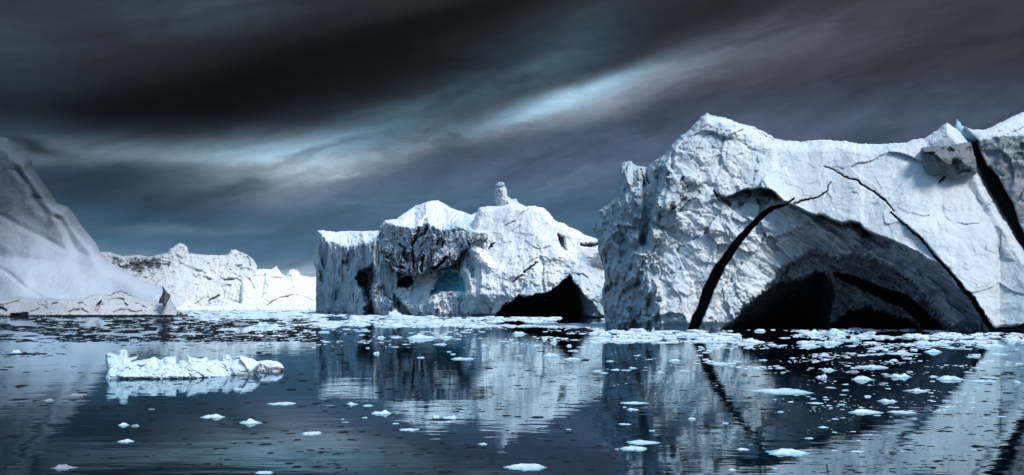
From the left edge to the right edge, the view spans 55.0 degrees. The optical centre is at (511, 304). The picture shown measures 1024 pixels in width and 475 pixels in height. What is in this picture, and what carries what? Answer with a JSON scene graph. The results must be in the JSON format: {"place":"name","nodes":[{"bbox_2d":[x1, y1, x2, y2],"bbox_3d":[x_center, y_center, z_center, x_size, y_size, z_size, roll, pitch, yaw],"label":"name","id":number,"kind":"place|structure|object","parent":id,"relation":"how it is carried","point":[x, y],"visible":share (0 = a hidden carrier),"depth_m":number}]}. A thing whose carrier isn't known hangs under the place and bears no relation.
{"place":"outdoors","nodes":[
{"label":"outdoors","id":0,"kind":"place"},
{"bbox_2d":[0,310,1023,474],"bbox_3d":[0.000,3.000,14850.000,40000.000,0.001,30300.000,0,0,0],"label":"water","id":1,"kind":"structure","parent":0,"point":[57,378],"depth_m":29.60},
{"bbox_2d":[1,353,45,354],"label":"ice floe","id":2,"kind":"object","parent":1,"relation":"on","point":[24,354],"visible":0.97,"depth_m":59.39},
{"bbox_2d":[50,464,77,468],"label":"ice floe","id":3,"kind":"object","parent":1,"relation":"on","point":[63,466],"visible":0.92,"depth_m":18.04},
{"bbox_2d":[68,393,86,395],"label":"ice floe","id":4,"kind":"object","parent":1,"relation":"on","point":[75,394],"visible":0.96,"depth_m":32.49},
{"bbox_2d":[0,137,187,315],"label":"iceberg","id":5,"kind":"object","parent":1,"relation":"on","point":[54,261],"visible":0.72,"depth_m":312.00},
{"bbox_2d":[118,439,133,442],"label":"ice floe","id":6,"kind":"object","parent":1,"relation":"on","point":[127,440],"visible":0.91,"depth_m":21.54},
{"bbox_2d":[112,328,143,329],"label":"ice floe","id":7,"kind":"object","parent":1,"relation":"on","point":[129,329],"visible":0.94,"depth_m":117.23},
{"bbox_2d":[105,349,283,378],"bbox_3d":[-13.358,3.098,42.447,8.098,2.448,4.449,0,0,-32],"label":"ice floe","id":8,"kind":"object","parent":1,"relation":"on","point":[121,364],"visible":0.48,"depth_m":41.02},
{"bbox_2d":[101,243,315,309],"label":"iceberg","id":9,"kind":"object","parent":1,"relation":"on","point":[183,276],"visible":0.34,"depth_m":669.94},
{"bbox_2d":[201,414,224,417],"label":"ice floe","id":10,"kind":"object","parent":1,"relation":"on","point":[214,416],"visible":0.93,"depth_m":26.16},
{"bbox_2d":[234,322,249,324],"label":"ice floe","id":11,"kind":"object","parent":1,"relation":"on","point":[240,323],"visible":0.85,"depth_m":144.37},
{"bbox_2d":[239,418,261,423],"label":"ice floe","id":12,"kind":"object","parent":1,"relation":"on","point":[250,421],"visible":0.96,"depth_m":24.86},
{"bbox_2d":[255,322,269,325],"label":"ice floe","id":13,"kind":"object","parent":1,"relation":"on","point":[260,324],"visible":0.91,"depth_m":138.53},
{"bbox_2d":[255,471,272,473],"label":"ice floe","id":14,"kind":"object","parent":1,"relation":"on","point":[264,472],"visible":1,"depth_m":17.50},
{"bbox_2d":[240,266,315,305],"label":"iceberg","id":15,"kind":"object","parent":1,"relation":"on","point":[274,286],"visible":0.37,"depth_m":652.42},
{"bbox_2d":[267,402,295,404],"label":"ice floe","id":16,"kind":"object","parent":1,"relation":"on","point":[282,403],"visible":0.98,"depth_m":29.69},
{"bbox_2d":[301,431,321,435],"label":"ice floe","id":17,"kind":"object","parent":1,"relation":"on","point":[312,433],"visible":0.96,"depth_m":22.80},
{"bbox_2d":[371,410,390,414],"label":"ice floe","id":18,"kind":"object","parent":1,"relation":"on","point":[383,412],"visible":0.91,"depth_m":27.04},
{"bbox_2d":[387,309,401,317],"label":"ice floe","id":19,"kind":"object","parent":1,"relation":"on","point":[394,313],"visible":0.67,"depth_m":216.90},
{"bbox_2d":[386,315,427,319],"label":"ice floe","id":20,"kind":"object","parent":1,"relation":"on","point":[404,317],"visible":0.91,"depth_m":201.74},
{"bbox_2d":[399,428,417,430],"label":"ice floe","id":21,"kind":"object","parent":1,"relation":"on","point":[410,429],"visible":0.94,"depth_m":23.57},
{"bbox_2d":[405,334,438,338],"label":"ice floe","id":22,"kind":"object","parent":1,"relation":"on","point":[419,336],"visible":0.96,"depth_m":87.41},
{"bbox_2d":[426,418,452,420],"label":"ice floe","id":23,"kind":"object","parent":1,"relation":"on","point":[440,419],"visible":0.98,"depth_m":25.59},
{"bbox_2d":[443,415,455,418],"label":"ice floe","id":24,"kind":"object","parent":1,"relation":"on","point":[451,417],"visible":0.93,"depth_m":25.93},
{"bbox_2d":[314,182,604,317],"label":"iceberg","id":25,"kind":"object","parent":1,"relation":"on","point":[505,255],"visible":0.88,"depth_m":255.09},
{"bbox_2d":[453,357,474,359],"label":"ice floe","id":26,"kind":"object","parent":1,"relation":"on","point":[459,358],"visible":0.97,"depth_m":54.16},
{"bbox_2d":[0,310,1023,474],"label":"brash ice","id":27,"kind":"structure","parent":1,"relation":"on","point":[653,337],"depth_m":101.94},
{"bbox_2d":[503,463,546,470],"bbox_3d":[0.236,3.002,18.144,0.826,0.128,0.702,0,0,0],"label":"ice floe","id":28,"kind":"object","parent":1,"relation":"on","point":[524,467],"visible":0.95,"depth_m":18.06},
{"bbox_2d":[542,353,559,356],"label":"ice floe","id":29,"kind":"object","parent":1,"relation":"on","point":[550,355],"visible":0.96,"depth_m":56.95},
{"bbox_2d":[561,357,580,359],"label":"ice floe","id":30,"kind":"object","parent":1,"relation":"on","point":[571,358],"visible":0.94,"depth_m":53.82},
{"bbox_2d":[563,327,593,330],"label":"ice floe","id":31,"kind":"object","parent":1,"relation":"on","point":[579,329],"visible":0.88,"depth_m":113.49},
{"bbox_2d":[597,331,611,335],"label":"ice floe","id":32,"kind":"object","parent":1,"relation":"on","point":[606,333],"visible":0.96,"depth_m":94.57},
{"bbox_2d":[616,334,627,338],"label":"ice floe","id":33,"kind":"object","parent":1,"relation":"on","point":[620,336],"visible":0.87,"depth_m":86.31},
{"bbox_2d":[620,445,646,450],"bbox_3d":[2.547,3.006,20.497,0.554,0.118,0.583,0,0,26],"label":"ice floe","id":34,"kind":"object","parent":1,"relation":"on","point":[635,448],"visible":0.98,"depth_m":20.37},
{"bbox_2d":[620,401,646,403],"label":"ice floe","id":35,"kind":"object","parent":1,"relation":"on","point":[634,402],"visible":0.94,"depth_m":30.00},
{"bbox_2d":[626,440,660,444],"bbox_3d":[2.818,3.017,21.414,0.676,0.090,0.711,0,0,-37],"label":"ice floe","id":36,"kind":"object","parent":1,"relation":"on","point":[639,442],"visible":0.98,"depth_m":21.33},
{"bbox_2d":[638,331,651,334],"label":"ice floe","id":37,"kind":"object","parent":1,"relation":"on","point":[644,332],"visible":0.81,"depth_m":99.47},
{"bbox_2d":[682,333,700,335],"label":"ice floe","id":38,"kind":"object","parent":1,"relation":"on","point":[691,334],"visible":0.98,"depth_m":94.85},
{"bbox_2d":[711,336,724,341],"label":"ice floe","id":39,"kind":"object","parent":1,"relation":"on","point":[715,338],"visible":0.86,"depth_m":80.35},
{"bbox_2d":[709,362,728,364],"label":"ice floe","id":40,"kind":"object","parent":1,"relation":"on","point":[721,363],"visible":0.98,"depth_m":49.41},
{"bbox_2d":[738,338,757,341],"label":"ice floe","id":41,"kind":"object","parent":1,"relation":"on","point":[744,340],"visible":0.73,"depth_m":79.32},
{"bbox_2d":[749,388,811,393],"bbox_3d":[9.227,2.981,33.984,2.108,0.180,2.010,0,0,0],"label":"ice floe","id":42,"kind":"object","parent":1,"relation":"on","point":[783,391],"visible":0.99,"depth_m":33.58},
{"bbox_2d":[765,448,809,455],"bbox_3d":[5.572,2.997,19.895,0.865,0.141,0.868,0,0,0],"label":"ice floe","id":43,"kind":"object","parent":1,"relation":"on","point":[787,452],"visible":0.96,"depth_m":19.78},
{"bbox_2d":[591,112,1023,332],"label":"iceberg","id":44,"kind":"object","parent":1,"relation":"on","point":[706,221],"visible":0.94,"depth_m":119.26},
{"bbox_2d":[798,344,820,346],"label":"ice floe","id":45,"kind":"object","parent":1,"relation":"on","point":[809,345],"visible":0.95,"depth_m":70.58},
{"bbox_2d":[798,329,822,333],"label":"ice floe","id":46,"kind":"object","parent":1,"relation":"on","point":[815,331],"visible":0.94,"depth_m":102.31},
{"bbox_2d":[817,340,838,343],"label":"ice floe","id":47,"kind":"object","parent":1,"relation":"on","point":[829,342],"visible":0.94,"depth_m":75.47},
{"bbox_2d":[823,328,848,333],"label":"ice floe","id":48,"kind":"object","parent":1,"relation":"on","point":[833,331],"visible":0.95,"depth_m":101.32},
{"bbox_2d":[835,339,860,340],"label":"ice fragment","id":49,"kind":"object","parent":1,"relation":"on","point":[847,340],"visible":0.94,"depth_m":82.05},
{"bbox_2d":[851,376,874,379],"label":"ice floe","id":50,"kind":"object","parent":1,"relation":"on","point":[861,378],"visible":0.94,"depth_m":39.35},
{"bbox_2d":[847,409,882,413],"bbox_3d":[9.862,2.985,27.389,0.747,0.170,0.815,0,0,-44],"label":"ice floe","id":51,"kind":"object","parent":1,"relation":"on","point":[863,411],"visible":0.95,"depth_m":27.33},
{"bbox_2d":[855,365,888,368],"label":"ice floe","id":52,"kind":"object","parent":1,"relation":"on","point":[873,366],"visible":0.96,"depth_m":46.81},
{"bbox_2d":[878,399,897,402],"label":"ice floe","id":53,"kind":"object","parent":1,"relation":"on","point":[884,400],"visible":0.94,"depth_m":30.41},
{"bbox_2d":[886,373,909,377],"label":"ice floe","id":54,"kind":"object","parent":1,"relation":"on","point":[903,375],"visible":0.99,"depth_m":40.75},
{"bbox_2d":[886,352,915,354],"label":"ice floe","id":55,"kind":"object","parent":1,"relation":"on","point":[901,353],"visible":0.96,"depth_m":60.08},
{"bbox_2d":[889,410,914,413],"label":"ice floe","id":56,"kind":"object","parent":1,"relation":"on","point":[904,412],"visible":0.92,"depth_m":27.27},
{"bbox_2d":[904,388,925,391],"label":"ice floe","id":57,"kind":"object","parent":1,"relation":"on","point":[916,390],"visible":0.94,"depth_m":34.11},
{"bbox_2d":[911,341,950,345],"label":"ice floe","id":58,"kind":"object","parent":1,"relation":"on","point":[924,343],"visible":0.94,"depth_m":73.78},
{"bbox_2d":[924,349,940,351],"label":"ice floe","id":59,"kind":"object","parent":1,"relation":"on","point":[933,350],"visible":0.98,"depth_m":62.36},
{"bbox_2d":[937,375,965,379],"bbox_3d":[17.616,2.963,39.590,1.181,0.223,1.172,0,0,0],"label":"ice floe","id":60,"kind":"object","parent":1,"relation":"on","point":[948,377],"visible":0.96,"depth_m":39.39},
{"bbox_2d":[967,380,996,382],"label":"ice floe","id":61,"kind":"object","parent":1,"relation":"on","point":[982,381],"visible":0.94,"depth_m":38.40},
{"bbox_2d":[975,343,1005,346],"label":"ice floe","id":62,"kind":"object","parent":1,"relation":"on","point":[992,345],"visible":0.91,"depth_m":70.37},
{"bbox_2d":[1005,337,1019,340],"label":"ice floe","id":63,"kind":"object","parent":1,"relation":"on","point":[1012,339],"visible":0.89,"depth_m":81.68},
{"bbox_2d":[0,0,1023,276],"label":"sky","id":64,"kind":"structure","parent":0,"point":[254,128]}
]}

